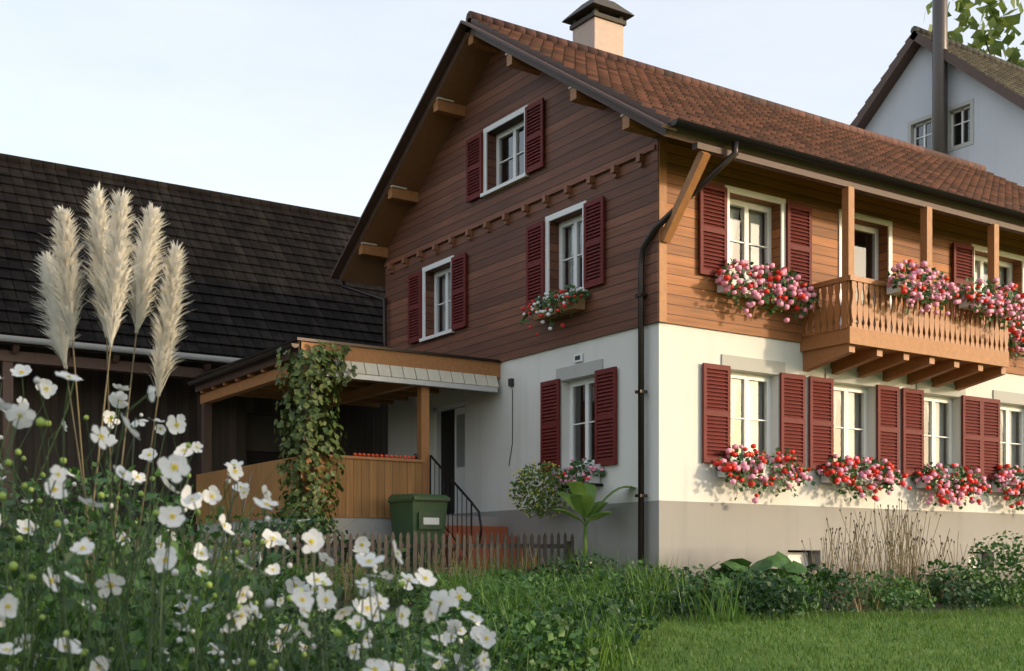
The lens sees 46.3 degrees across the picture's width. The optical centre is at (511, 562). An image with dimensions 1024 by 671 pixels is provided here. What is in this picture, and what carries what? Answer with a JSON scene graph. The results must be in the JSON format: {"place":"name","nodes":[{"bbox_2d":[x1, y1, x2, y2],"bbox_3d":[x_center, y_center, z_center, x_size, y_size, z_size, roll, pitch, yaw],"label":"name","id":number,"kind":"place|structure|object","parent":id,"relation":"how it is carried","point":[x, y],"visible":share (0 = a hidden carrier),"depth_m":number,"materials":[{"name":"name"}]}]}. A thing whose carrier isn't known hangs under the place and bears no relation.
{"place":"outdoors","nodes":[
{"label":"outdoors","id":0,"kind":"place"},
{"bbox_2d":[0,583,1023,670],"bbox_3d":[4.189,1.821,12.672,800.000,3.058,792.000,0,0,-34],"label":"terrain","id":1,"kind":"structure","parent":0,"point":[687,627],"depth_m":10.55,"materials":[{"name":"green plant"}]},
{"bbox_2d":[0,153,387,574],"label":"barn","id":2,"kind":"structure","parent":1,"relation":"on","point":[259,271],"depth_m":25.38,"materials":[{"name":"tile"}]},
{"bbox_2d":[0,181,436,670],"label":"pampas","id":3,"kind":"object","parent":1,"relation":"on","point":[109,282],"visible":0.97,"depth_m":5.59,"materials":[{"name":"beige plant"}]},
{"bbox_2d":[0,364,495,670],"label":"white flowers","id":4,"kind":"object","parent":1,"relation":"on","point":[313,539],"visible":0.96,"depth_m":3.24,"materials":[{"name":"white plant"}]},
{"bbox_2d":[0,453,864,670],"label":"greens","id":5,"kind":"object","parent":1,"relation":"on","point":[570,634],"visible":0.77,"depth_m":6.93,"materials":[{"name":"green plant"}]},
{"bbox_2d":[54,498,1023,619],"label":"bed plants","id":6,"kind":"object","parent":1,"relation":"on","point":[956,588],"visible":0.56,"depth_m":15.10,"materials":[{"name":"green plant"}]},
{"bbox_2d":[330,0,1023,583],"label":"house","id":7,"kind":"structure","parent":1,"relation":"on","point":[640,202],"depth_m":18.00,"materials":[{"name":"paint"}]},
{"bbox_2d":[508,258,1023,518],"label":"flower boxes","id":8,"kind":"object","parent":7,"relation":"attached to","point":[771,290],"visible":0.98,"depth_m":17.35,"materials":[{"name":"pink plant"}]},
{"bbox_2d":[923,0,1023,67],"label":"tree","id":9,"kind":"object","parent":1,"relation":"on","point":[997,23],"visible":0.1,"depth_m":44.45,"materials":[{"name":"green plant"}]},
{"bbox_2d":[0,0,1023,216],"label":"sky","id":10,"kind":"structure","parent":0,"point":[303,103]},
{"bbox_2d":[10,577,1016,589],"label":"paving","id":11,"kind":"structure","parent":0,"point":[476,586],"depth_m":16.53,"materials":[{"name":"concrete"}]},
{"bbox_2d":[77,529,573,584],"bbox_3d":[-2.368,-0.005,16.131,6.689,0.850,0.145,0,0,-15],"label":"fence","id":12,"kind":"object","parent":11,"relation":"on","point":[431,546],"visible":0.51,"depth_m":16.38,"materials":[{"name":"brown wood"}]},
{"bbox_2d":[187,337,536,583],"bbox_3d":[-2.467,-1.460,19.360,3.620,3.560,7.280,0,0,-34],"label":"porch","id":13,"kind":"object","parent":11,"relation":"on","point":[238,414],"visible":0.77,"depth_m":18.68,"materials":[{"name":"brown wood"}]},
{"bbox_2d":[225,471,375,576],"bbox_3d":[-2.920,-0.532,16.873,2.190,1.504,0.836,0,0,-34],"label":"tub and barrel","id":14,"kind":"object","parent":13,"relation":"on","point":[294,559],"visible":0.28,"depth_m":16.57,"materials":[{"name":"brown wood"}]},
{"bbox_2d":[226,340,424,578],"bbox_3d":[-2.664,-1.419,17.015,3.129,3.580,1.687,0,0,-34],"label":"ivy","id":15,"kind":"object","parent":13,"relation":"attached to","point":[307,428],"visible":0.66,"depth_m":17.13,"materials":[{"name":"green plant"}]},
{"bbox_2d":[388,494,449,566],"bbox_3d":[-1.383,-0.471,17.669,0.620,1.079,0.844,0,0,-34],"label":"wheelie bin","id":16,"kind":"object","parent":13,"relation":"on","point":[411,514],"visible":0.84,"depth_m":17.40,"materials":[{"name":"green plastic"}]},
{"bbox_2d":[551,481,635,581],"bbox_3d":[1.012,-0.392,16.482,1.103,1.424,1.133,0,0,-34],"label":"banana plant","id":17,"kind":"object","parent":11,"relation":"on","point":[580,499],"visible":0.77,"depth_m":16.29,"materials":[{"name":"green plant"}]},
{"bbox_2d":[850,0,1023,186],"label":"grey house","id":18,"kind":"structure","parent":0,"point":[937,89],"depth_m":30.68,"materials":[{"name":"paint"}]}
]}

